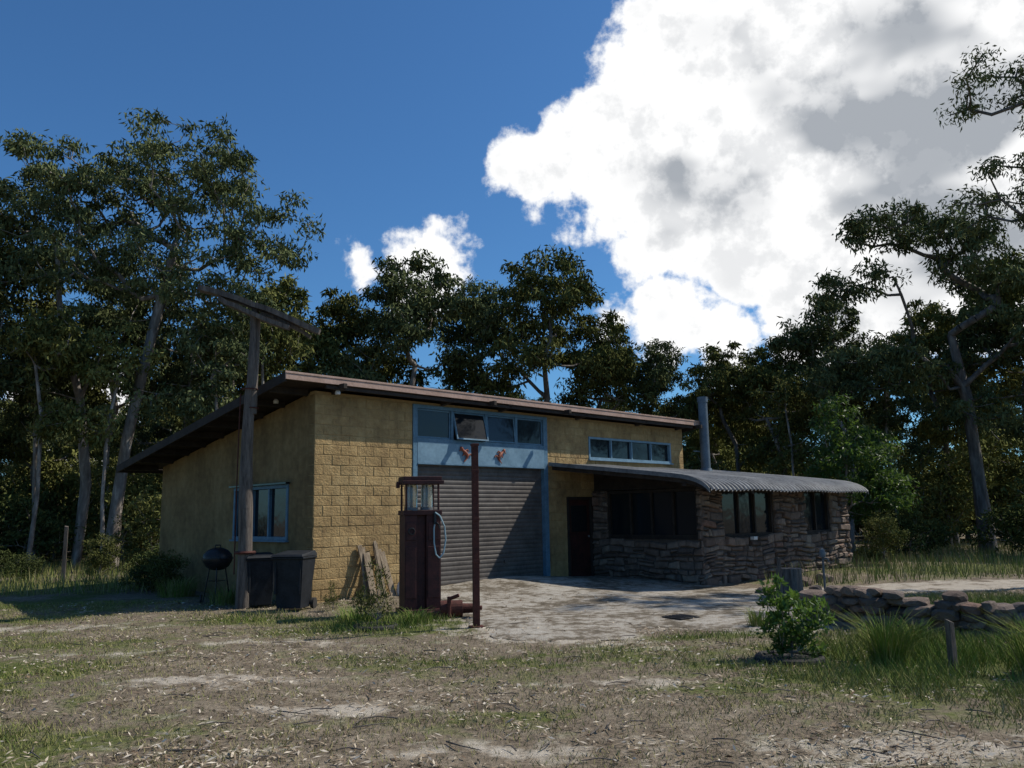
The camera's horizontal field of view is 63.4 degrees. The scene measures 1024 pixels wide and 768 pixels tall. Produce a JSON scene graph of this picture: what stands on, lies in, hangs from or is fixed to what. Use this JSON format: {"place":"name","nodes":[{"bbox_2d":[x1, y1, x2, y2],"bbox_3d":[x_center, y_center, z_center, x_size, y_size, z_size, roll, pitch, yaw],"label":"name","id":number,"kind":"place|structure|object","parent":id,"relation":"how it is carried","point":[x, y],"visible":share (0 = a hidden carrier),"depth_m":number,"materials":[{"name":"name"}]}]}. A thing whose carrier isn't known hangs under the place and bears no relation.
{"place":"outdoors","nodes":[
{"label":"outdoors","id":0,"kind":"place"},
{"bbox_2d":[0,525,1023,767],"bbox_3d":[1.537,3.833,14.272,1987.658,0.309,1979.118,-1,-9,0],"label":"ground","id":1,"kind":"structure","parent":0,"point":[486,754],"depth_m":7.34,"materials":[{"name":"beige soil"}]},
{"bbox_2d":[0,546,15,571],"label":"shrub","id":2,"kind":"object","parent":1,"relation":"on","point":[6,556],"visible":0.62,"depth_m":25.22,"materials":[{"name":"green plant"}]},
{"bbox_2d":[0,286,20,402],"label":"gum sapling","id":3,"kind":"object","parent":1,"relation":"on","point":[3,386],"visible":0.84,"depth_m":27.95,"materials":[{"name":"green plant"}]},
{"bbox_2d":[0,489,30,542],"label":"shrub","id":4,"kind":"object","parent":1,"relation":"on","point":[5,499],"visible":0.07,"depth_m":31.69,"materials":[{"name":"green plant"}]},
{"bbox_2d":[0,549,47,581],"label":"shrub","id":5,"kind":"object","parent":1,"relation":"on","point":[20,559],"visible":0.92,"depth_m":23.41,"materials":[{"name":"green plant"}]},
{"bbox_2d":[0,331,84,559],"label":"gum sapling","id":6,"kind":"object","parent":1,"relation":"on","point":[19,422],"visible":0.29,"depth_m":29.56,"materials":[{"name":"green plant"}]},
{"bbox_2d":[0,305,89,561],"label":"gum sapling","id":7,"kind":"object","parent":1,"relation":"on","point":[58,345],"visible":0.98,"depth_m":27.05,"materials":[{"name":"green plant"}]},
{"bbox_2d":[0,482,98,561],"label":"shrub","id":8,"kind":"object","parent":1,"relation":"on","point":[17,528],"visible":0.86,"depth_m":29.17,"materials":[{"name":"green plant"}]},
{"bbox_2d":[0,207,114,377],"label":"eucalyptus tree","id":9,"kind":"object","parent":1,"relation":"on","point":[48,305],"visible":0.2,"depth_m":31.98,"materials":[{"name":"green plant"}]},
{"bbox_2d":[0,322,120,559],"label":"eucalyptus tree","id":10,"kind":"object","parent":1,"relation":"on","point":[97,396],"visible":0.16,"depth_m":35.83,"materials":[{"name":"green plant"}]},
{"bbox_2d":[61,526,68,582],"bbox_3d":[-11.822,4.562,21.888,0.100,1.618,0.100,3,-10,-23],"label":"timber stake","id":11,"kind":"object","parent":1,"relation":"on","point":[64,558],"visible":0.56,"depth_m":21.86,"materials":[{"name":"grey wood"}]},
{"bbox_2d":[9,259,191,533],"bbox_3d":[-16.901,0.901,35.360,8.455,13.174,6.821,-8,-11,36],"label":"eucalyptus tree","id":12,"kind":"object","parent":1,"relation":"on","point":[168,366],"visible":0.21,"depth_m":35.37,"materials":[{"name":"green plant"}]},
{"bbox_2d":[80,532,123,579],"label":"shrub","id":13,"kind":"object","parent":1,"relation":"on","point":[107,559],"visible":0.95,"depth_m":22.93,"materials":[{"name":"green plant"}]},
{"bbox_2d":[64,318,169,568],"bbox_3d":[-13.318,2.014,27.683,3.136,8.433,2.656,4,-10,-29],"label":"gum sapling","id":14,"kind":"object","parent":1,"relation":"on","point":[90,372],"visible":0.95,"depth_m":27.59,"materials":[{"name":"green plant"}]},
{"bbox_2d":[76,453,161,563],"bbox_3d":[-14.804,4.819,31.774,3.497,4.385,4.286,3,-10,-24],"label":"shrub","id":15,"kind":"object","parent":1,"relation":"on","point":[141,482],"visible":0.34,"depth_m":31.17,"materials":[{"name":"green plant"}]},
{"bbox_2d":[105,482,161,566],"bbox_3d":[-12.205,4.845,28.006,2.967,3.036,2.421,-2,-9,8],"label":"shrub","id":16,"kind":"object","parent":1,"relation":"on","point":[145,535],"visible":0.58,"depth_m":27.58,"materials":[{"name":"green plant"}]},
{"bbox_2d":[120,538,158,572],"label":"shrub","id":17,"kind":"object","parent":1,"relation":"on","point":[140,562],"visible":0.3,"depth_m":23.70,"materials":[{"name":"green plant"}]},
{"bbox_2d":[116,552,181,591],"bbox_3d":[-8.388,4.350,19.155,1.329,0.970,1.305,5,-11,-35],"label":"shrub","id":18,"kind":"object","parent":1,"relation":"on","point":[138,574],"visible":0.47,"depth_m":18.93,"materials":[{"name":"green plant"}]},
{"bbox_2d":[0,107,326,568],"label":"eucalyptus tree","id":19,"kind":"object","parent":1,"relation":"on","point":[174,288],"visible":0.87,"depth_m":29.47,"materials":[{"name":"green plant"}]},
{"bbox_2d":[143,548,192,594],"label":"shrub","id":20,"kind":"object","parent":1,"relation":"on","point":[164,570],"visible":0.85,"depth_m":18.22,"materials":[{"name":"green plant"}]},
{"bbox_2d":[148,574,202,597],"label":"grass tussock","id":21,"kind":"object","parent":1,"relation":"on","point":[175,591],"depth_m":17.72,"materials":[{"name":"green plant"}]},
{"bbox_2d":[139,303,239,427],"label":"gum sapling","id":22,"kind":"object","parent":1,"relation":"on","point":[192,379],"visible":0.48,"depth_m":30.77,"materials":[{"name":"green plant"}]},
{"bbox_2d":[140,345,279,429],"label":"eucalyptus tree","id":23,"kind":"object","parent":1,"relation":"on","point":[169,377],"visible":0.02,"depth_m":38.00,"materials":[{"name":"green plant"}]},
{"bbox_2d":[199,544,232,603],"bbox_3d":[-5.878,3.787,16.525,0.622,1.152,0.618,2,-9,-17],"label":"kettle barbecue","id":24,"kind":"object","parent":1,"relation":"on","point":[217,558],"visible":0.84,"depth_m":16.39,"materials":[{"name":"black metal"}]},
{"bbox_2d":[170,319,263,420],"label":"gum sapling","id":25,"kind":"object","parent":1,"relation":"on","point":[224,370],"visible":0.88,"depth_m":28.90,"materials":[{"name":"green plant"}]},
{"bbox_2d":[203,582,235,605],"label":"grass tussock","id":26,"kind":"object","parent":1,"relation":"on","point":[222,599],"depth_m":16.09,"materials":[{"name":"green plant"}]},
{"bbox_2d":[185,306,267,420],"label":"gum sapling","id":27,"kind":"object","parent":1,"relation":"on","point":[225,359],"visible":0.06,"depth_m":32.91,"materials":[{"name":"green plant"}]},
{"bbox_2d":[159,393,309,599],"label":"side walls","id":28,"kind":"structure","parent":1,"relation":"on","point":[196,521],"depth_m":18.64,"materials":[{"name":"yellow paint"}]},
{"bbox_2d":[229,482,289,541],"bbox_3d":[-5.318,2.715,17.465,0.220,1.195,2.450,8,-13,-44],"label":"side window","id":29,"kind":"structure","parent":28,"relation":"attached to","point":[270,510],"depth_m":17.23,"materials":[{"name":"blue paint"}]},
{"bbox_2d":[116,370,701,473],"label":"fascia and rafters","id":30,"kind":"structure","parent":28,"relation":"attached to","point":[286,388],"depth_m":18.63,"materials":[{"name":"brown wood"}]},
{"bbox_2d":[273,390,340,403],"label":"eave lights","id":31,"kind":"object","parent":30,"relation":"attached to","point":[337,392],"visible":1,"depth_m":16.61,"materials":[{"name":"white plastic"}]},
{"bbox_2d":[197,284,320,608],"bbox_3d":[-4.879,1.207,15.754,2.357,6.323,0.438,0,-9,-7],"label":"timber pole","id":32,"kind":"object","parent":1,"relation":"on","point":[274,317],"visible":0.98,"depth_m":15.80,"materials":[{"name":"brown wood"}]},
{"bbox_2d":[246,552,273,605],"bbox_3d":[-4.794,3.696,15.642,0.582,0.997,0.725,4,-10,-28],"label":"wheelie bin","id":33,"kind":"object","parent":1,"relation":"on","point":[260,571],"visible":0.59,"depth_m":15.40,"materials":[{"name":"plastic"}]},
{"bbox_2d":[209,306,314,384],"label":"gum sapling","id":34,"kind":"object","parent":1,"relation":"on","point":[274,339],"visible":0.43,"depth_m":31.78,"materials":[{"name":"green plant"}]},
{"bbox_2d":[189,273,346,396],"bbox_3d":[-10.521,1.209,35.818,6.793,12.521,5.998,4,-10,-30],"label":"eucalyptus tree","id":35,"kind":"object","parent":1,"relation":"on","point":[283,293],"visible":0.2,"depth_m":36.09,"materials":[{"name":"green plant"}]},
{"bbox_2d":[271,550,316,608],"bbox_3d":[-3.877,3.500,14.761,0.600,1.028,0.747,-2,-9,8],"label":"wheelie bin","id":36,"kind":"object","parent":1,"relation":"on","point":[293,574],"visible":1,"depth_m":14.50,"materials":[{"name":"plastic"}]},
{"bbox_2d":[322,582,339,610],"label":"tall weed","id":37,"kind":"object","parent":1,"relation":"on","point":[331,599],"visible":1,"depth_m":14.47,"materials":[{"name":"green plant"}]},
{"bbox_2d":[280,287,431,386],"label":"eucalyptus tree","id":38,"kind":"object","parent":1,"relation":"on","point":[342,313],"visible":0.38,"depth_m":37.91,"materials":[{"name":"green plant"}]},
{"bbox_2d":[332,602,381,628],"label":"grass tussock","id":39,"kind":"object","parent":1,"relation":"on","point":[351,614],"depth_m":12.40,"materials":[{"name":"green plant"}]},
{"bbox_2d":[357,586,367,605],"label":"tall weed","id":40,"kind":"object","parent":1,"relation":"on","point":[362,593],"visible":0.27,"depth_m":14.89,"materials":[{"name":"green plant"}]},
{"bbox_2d":[347,557,397,625],"bbox_3d":[-2.034,3.072,12.160,0.751,1.089,0.553,-1,-9,0],"label":"tall weed","id":41,"kind":"object","parent":1,"relation":"on","point":[371,601],"visible":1,"depth_m":12.16,"materials":[{"name":"green plant"}]},
{"bbox_2d":[353,621,398,631],"bbox_3d":[-1.989,3.535,12.051,0.690,0.086,0.690,-1,-9,0],"label":"tyre planter","id":42,"kind":"object","parent":1,"relation":"on","point":[382,627],"visible":0.58,"depth_m":11.82,"materials":[{"name":"rubber"}]},
{"bbox_2d":[357,541,398,597],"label":"leaning timber boards","id":43,"kind":"object","parent":1,"relation":"on","point":[380,558],"visible":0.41,"depth_m":16.58,"materials":[{"name":"grey wood"}]},
{"bbox_2d":[309,248,495,391],"bbox_3d":[-4.625,0.643,36.275,8.709,13.569,7.026,2,-9,-17],"label":"eucalyptus tree","id":44,"kind":"object","parent":1,"relation":"on","point":[417,309],"visible":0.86,"depth_m":36.02,"materials":[{"name":"green plant"}]},
{"bbox_2d":[393,606,435,625],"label":"grass tussock","id":45,"kind":"object","parent":1,"relation":"on","point":[409,616],"depth_m":12.29,"materials":[{"name":"green plant"}]},
{"bbox_2d":[395,476,446,613],"bbox_3d":[-1.574,2.751,14.129,0.803,2.320,0.594,2,-10,-20],"label":"antique fuel pump","id":46,"kind":"object","parent":1,"relation":"on","point":[420,555],"visible":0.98,"depth_m":13.96,"materials":[{"name":"red paint"}]},
{"bbox_2d":[427,594,481,618],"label":"rusty machine parts","id":47,"kind":"object","parent":1,"relation":"on","point":[449,605],"visible":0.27,"depth_m":13.02,"materials":[{"name":"metal"}]},
{"bbox_2d":[468,443,484,627],"bbox_3d":[-0.529,2.335,12.065,0.200,2.935,0.200,1,-9,-15],"label":"steel post","id":48,"kind":"object","parent":1,"relation":"on","point":[475,535],"visible":0.91,"depth_m":12.04,"materials":[{"name":"brown metal"}]},
{"bbox_2d":[434,275,537,399],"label":"eucalyptus tree","id":49,"kind":"object","parent":1,"relation":"on","point":[468,330],"visible":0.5,"depth_m":39.48,"materials":[{"name":"green plant"}]},
{"bbox_2d":[308,391,681,600],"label":"brick wall","id":50,"kind":"structure","parent":1,"relation":"on","point":[435,404],"depth_m":17.43,"materials":[{"name":"yellow brick"}]},
{"bbox_2d":[307,394,314,598],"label":"corner blocks","id":51,"kind":"structure","parent":50,"relation":"attached to","point":[311,477],"depth_m":16.20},
{"bbox_2d":[412,404,550,575],"bbox_3d":[-0.634,2.687,19.258,4.280,4.140,0.338,8,-13,-44],"label":"garage door frame","id":52,"kind":"object","parent":50,"relation":"attached to","point":[441,435],"visible":0.94,"depth_m":19.41,"materials":[{"name":"blue paint"}]},
{"bbox_2d":[417,464,542,585],"bbox_3d":[-0.668,3.335,19.187,4.010,2.840,0.070,8,-13,-44],"label":"roller door","id":53,"kind":"structure","parent":52,"relation":"attached to","point":[510,524],"depth_m":19.41,"materials":[{"name":"metal"}]},
{"bbox_2d":[460,446,505,463],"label":"lizard ornaments","id":54,"kind":"object","parent":52,"relation":"attached to","point":[466,454],"visible":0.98,"depth_m":18.98,"materials":[{"name":"orange paint"}]},
{"bbox_2d":[311,394,683,602],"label":"front wall blocks","id":55,"kind":"structure","parent":50,"relation":"attached to","point":[343,503],"depth_m":17.12,"materials":[{"name":"yellow brick"}]},
{"bbox_2d":[566,497,594,576],"bbox_3d":[1.741,3.982,21.462,1.020,2.090,0.150,8,-13,-44],"label":"entry door","id":56,"kind":"structure","parent":50,"relation":"attached to","point":[580,531],"depth_m":21.47,"materials":[{"name":"red paint"}]},
{"bbox_2d":[588,437,673,464],"bbox_3d":[3.377,1.908,23.429,3.860,0.635,0.180,8,-13,-44],"label":"clerestory window","id":57,"kind":"structure","parent":50,"relation":"attached to","point":[616,450],"depth_m":23.38,"materials":[{"name":"blue glass"}]},
{"bbox_2d":[0,588,1023,767],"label":"grass","id":58,"kind":"structure","parent":1,"relation":"on","point":[934,661],"depth_m":8.18,"materials":[{"name":"green plant"}]},
{"bbox_2d":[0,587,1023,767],"bbox_3d":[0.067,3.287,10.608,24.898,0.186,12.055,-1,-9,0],"label":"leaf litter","id":59,"kind":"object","parent":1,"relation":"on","point":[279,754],"visible":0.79,"depth_m":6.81,"materials":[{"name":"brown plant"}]},
{"bbox_2d":[0,418,1023,558],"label":"undergrowth","id":60,"kind":"object","parent":1,"relation":"on","point":[1002,469],"visible":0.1,"depth_m":36.66,"materials":[{"name":"green plant"}]},
{"bbox_2d":[0,361,1023,547],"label":"distant forest","id":61,"kind":"object","parent":1,"relation":"on","point":[147,435],"visible":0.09,"depth_m":44.59,"materials":[{"name":"green plant"}]},
{"bbox_2d":[0,607,1023,767],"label":"fallen twigs","id":62,"kind":"object","parent":1,"relation":"on","point":[567,765],"visible":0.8,"depth_m":6.49,"materials":[{"name":"brown wood"}]},
{"bbox_2d":[462,244,643,402],"bbox_3d":[1.847,0.642,37.938,7.647,13.851,7.938,4,-10,-28],"label":"eucalyptus tree","id":63,"kind":"object","parent":1,"relation":"on","point":[543,290],"visible":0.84,"depth_m":37.06,"materials":[{"name":"green plant"}]},
{"bbox_2d":[550,309,666,414],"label":"eucalyptus tree","id":64,"kind":"object","parent":1,"relation":"on","point":[589,328],"visible":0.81,"depth_m":37.49,"materials":[{"name":"green plant"}]},
{"bbox_2d":[619,338,697,453],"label":"eucalyptus tree","id":65,"kind":"object","parent":1,"relation":"on","point":[658,369],"visible":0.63,"depth_m":38.21,"materials":[{"name":"green plant"}]},
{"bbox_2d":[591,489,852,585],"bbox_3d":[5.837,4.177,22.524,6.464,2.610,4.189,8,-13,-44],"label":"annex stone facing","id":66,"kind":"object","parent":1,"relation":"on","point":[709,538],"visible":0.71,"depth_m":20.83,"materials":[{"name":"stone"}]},
{"bbox_2d":[593,487,850,584],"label":"stone wall","id":67,"kind":"structure","parent":1,"relation":"on","point":[665,541],"depth_m":20.85,"materials":[{"name":"stone"}]},
{"bbox_2d":[607,488,829,539],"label":"annex windows","id":68,"kind":"structure","parent":67,"relation":"in","point":[655,514],"depth_m":20.84,"materials":[{"name":"black glass"}]},
{"bbox_2d":[576,464,867,492],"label":"annex roof","id":69,"kind":"structure","parent":67,"relation":"on","point":[720,480],"depth_m":20.66,"materials":[{"name":"grey metal"}]},
{"bbox_2d":[693,396,712,470],"bbox_3d":[5.780,1.619,25.175,0.670,2.480,0.440,8,-13,-44],"label":"flue pipe","id":70,"kind":"object","parent":69,"relation":"on","point":[702,401],"visible":0.74,"depth_m":25.16,"materials":[{"name":"grey metal"}]},
{"bbox_2d":[548,462,868,494],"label":"annex roof trim","id":71,"kind":"structure","parent":69,"relation":"attached to","point":[608,479],"depth_m":20.25,"materials":[{"name":"grey metal"}]},
{"bbox_2d":[660,340,789,471],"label":"eucalyptus tree","id":72,"kind":"object","parent":1,"relation":"on","point":[719,373],"visible":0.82,"depth_m":37.68,"materials":[{"name":"green plant"}]},
{"bbox_2d":[720,344,825,474],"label":"eucalyptus tree","id":73,"kind":"object","parent":1,"relation":"on","point":[772,429],"visible":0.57,"depth_m":37.03,"materials":[{"name":"green plant"}]},
{"bbox_2d":[777,557,782,595],"bbox_3d":[5.015,3.697,15.499,0.060,0.917,0.060,3,-10,-23],"label":"timber stake","id":74,"kind":"object","parent":1,"relation":"on","point":[779,571],"visible":0.46,"depth_m":15.51,"materials":[{"name":"grey wood"}]},
{"bbox_2d":[746,369,823,475],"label":"gum sapling","id":75,"kind":"object","parent":1,"relation":"on","point":[788,386],"visible":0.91,"depth_m":32.98,"materials":[{"name":"green plant"}]},
{"bbox_2d":[754,650,824,666],"bbox_3d":[3.033,3.001,9.054,0.750,0.086,0.750,-1,-9,0],"label":"tyre planter","id":76,"kind":"object","parent":1,"relation":"on","point":[758,655],"visible":0.7,"depth_m":8.97,"materials":[{"name":"rubber"}]},
{"bbox_2d":[776,567,803,597],"bbox_3d":[5.469,3.918,16.248,0.617,0.625,0.591,-1,-9,0],"label":"tree stump","id":77,"kind":"object","parent":1,"relation":"on","point":[792,577],"visible":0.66,"depth_m":16.08,"materials":[{"name":"grey wood"}]},
{"bbox_2d":[748,572,837,657],"bbox_3d":[3.104,2.580,9.176,0.978,1.008,0.702,-1,-9,0],"label":"leafy shrub","id":78,"kind":"object","parent":1,"relation":"on","point":[801,632],"visible":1,"depth_m":9.06,"materials":[{"name":"green plant"}]},
{"bbox_2d":[755,573,833,598],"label":"garden rocks","id":79,"kind":"object","parent":1,"relation":"on","point":[816,587],"visible":0.3,"depth_m":18.81,"materials":[{"name":"stone"}]},
{"bbox_2d":[819,548,829,588],"bbox_3d":[6.336,3.785,16.778,0.135,0.900,0.189,8,-13,-44],"label":"garden tap","id":80,"kind":"object","parent":1,"relation":"on","point":[822,553],"visible":0.98,"depth_m":16.79,"materials":[{"name":"metal"}]},
{"bbox_2d":[761,290,900,480],"bbox_3d":[14.101,1.455,36.251,5.866,11.329,7.271,-6,-10,29],"label":"eucalyptus tree","id":81,"kind":"object","parent":1,"relation":"on","point":[806,340],"visible":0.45,"depth_m":36.00,"materials":[{"name":"green plant"}]},
{"bbox_2d":[807,391,872,536],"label":"gum sapling","id":82,"kind":"object","parent":1,"relation":"on","point":[860,403],"visible":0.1,"depth_m":32.52,"materials":[{"name":"green plant"}]},
{"bbox_2d":[799,343,890,550],"bbox_3d":[12.459,2.325,30.918,3.075,7.958,3.292,-7,-11,32],"label":"eucalyptus tree","id":83,"kind":"object","parent":1,"relation":"on","point":[824,383],"visible":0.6,"depth_m":30.98,"materials":[{"name":"green plant"}]},
{"bbox_2d":[798,387,923,558],"bbox_3d":[11.262,2.863,26.850,3.503,5.626,2.832,-1,-9,0],"label":"wattle sapling","id":84,"kind":"object","parent":1,"relation":"on","point":[851,450],"visible":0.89,"depth_m":26.60,"materials":[{"name":"green plant"}]},
{"bbox_2d":[848,423,914,557],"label":"wattle sapling","id":85,"kind":"object","parent":1,"relation":"on","point":[878,436],"visible":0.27,"depth_m":27.76,"materials":[{"name":"green plant"}]},
{"bbox_2d":[854,510,909,563],"bbox_3d":[10.948,4.546,24.497,1.345,1.686,1.648,3,-10,-24],"label":"shrub","id":86,"kind":"object","parent":1,"relation":"on","point":[891,531],"visible":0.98,"depth_m":24.33,"materials":[{"name":"green plant"}]},
{"bbox_2d":[837,605,941,668],"bbox_3d":[3.903,2.638,8.591,1.188,0.613,1.267,-1,-9,0],"label":"grass tussock","id":87,"kind":"object","parent":1,"relation":"on","point":[882,644],"depth_m":8.52,"materials":[{"name":"green plant"}]},
{"bbox_2d":[860,340,918,546],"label":"gum sapling","id":88,"kind":"object","parent":1,"relation":"on","point":[885,418],"visible":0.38,"depth_m":32.41,"materials":[{"name":"green plant"}]},
{"bbox_2d":[799,585,1023,640],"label":"dry stone wall","id":89,"kind":"structure","parent":1,"relation":"on","point":[956,607],"depth_m":10.66,"materials":[{"name":"grey stone"}]},
{"bbox_2d":[861,505,961,558],"bbox_3d":[12.801,4.681,26.624,2.658,1.940,2.609,7,-12,-43],"label":"shrub","id":90,"kind":"object","parent":1,"relation":"on","point":[931,533],"visible":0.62,"depth_m":26.23,"materials":[{"name":"green plant"}]},
{"bbox_2d":[809,196,1023,553],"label":"eucalyptus tree","id":91,"kind":"object","parent":1,"relation":"on","point":[860,228],"visible":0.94,"depth_m":30.31,"materials":[{"name":"green plant"}]},
{"bbox_2d":[885,616,965,647],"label":"grass tussock","id":92,"kind":"object","parent":1,"relation":"on","point":[926,635],"depth_m":9.45,"materials":[{"name":"green plant"}]},
{"bbox_2d":[869,296,1023,545],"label":"eucalyptus tree","id":93,"kind":"object","parent":1,"relation":"on","point":[935,434],"visible":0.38,"depth_m":35.44,"materials":[{"name":"green plant"}]},
{"bbox_2d":[944,619,958,669],"bbox_3d":[4.367,2.649,8.225,0.070,0.618,0.070,3,-10,-23],"label":"timber stake","id":94,"kind":"object","parent":1,"relation":"on","point":[950,640],"visible":0.56,"depth_m":8.22,"materials":[{"name":"grey wood"}]},
{"bbox_2d":[918,245,1023,420],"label":"eucalyptus tree","id":95,"kind":"object","parent":1,"relation":"on","point":[1013,296],"visible":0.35,"depth_m":32.83,"materials":[{"name":"green plant"}]},
{"bbox_2d":[930,321,1013,528],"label":"gum sapling","id":96,"kind":"object","parent":1,"relation":"on","point":[969,365],"visible":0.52,"depth_m":31.80,"materials":[{"name":"green plant"}]},
{"bbox_2d":[930,42,1023,239],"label":"eucalyptus tree","id":97,"kind":"object","parent":1,"relation":"on","point":[971,108],"visible":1,"depth_m":19.75,"materials":[{"name":"green plant"}]},
{"bbox_2d":[964,476,1023,554],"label":"shrub","id":98,"kind":"object","parent":1,"relation":"on","point":[1007,527],"visible":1,"depth_m":24.81,"materials":[{"name":"green plant"}]},
{"bbox_2d":[966,606,1023,676],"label":"grass tussock","id":99,"kind":"object","parent":1,"relation":"on","point":[1019,646],"depth_m":7.91,"materials":[{"name":"green plant"}]},
{"bbox_2d":[0,538,1023,596],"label":"tall grass","id":100,"kind":"structure","parent":0,"point":[980,557],"depth_m":21.59,"materials":[{"name":"green plant"}]},
{"bbox_2d":[0,0,1023,475],"label":"sky","id":101,"kind":"structure","parent":0,"point":[704,160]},
{"bbox_2d":[441,575,825,640],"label":"driveway","id":102,"kind":"structure","parent":0,"point":[538,592],"depth_m":14.36,"materials":[{"name":"concrete"}]},
{"bbox_2d":[662,614,699,619],"bbox_3d":[2.562,3.537,12.595,0.400,0.030,0.400,5,-11,-34],"label":"drain cover","id":103,"kind":"object","parent":102,"relation":"on","point":[680,616],"visible":1,"depth_m":12.52,"materials":[{"name":"black metal"}]},
{"bbox_2d":[737,606,773,626],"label":"grass tussock","id":104,"kind":"object","parent":102,"relation":"on","point":[754,620],"depth_m":11.56,"materials":[{"name":"green plant"}]}
]}

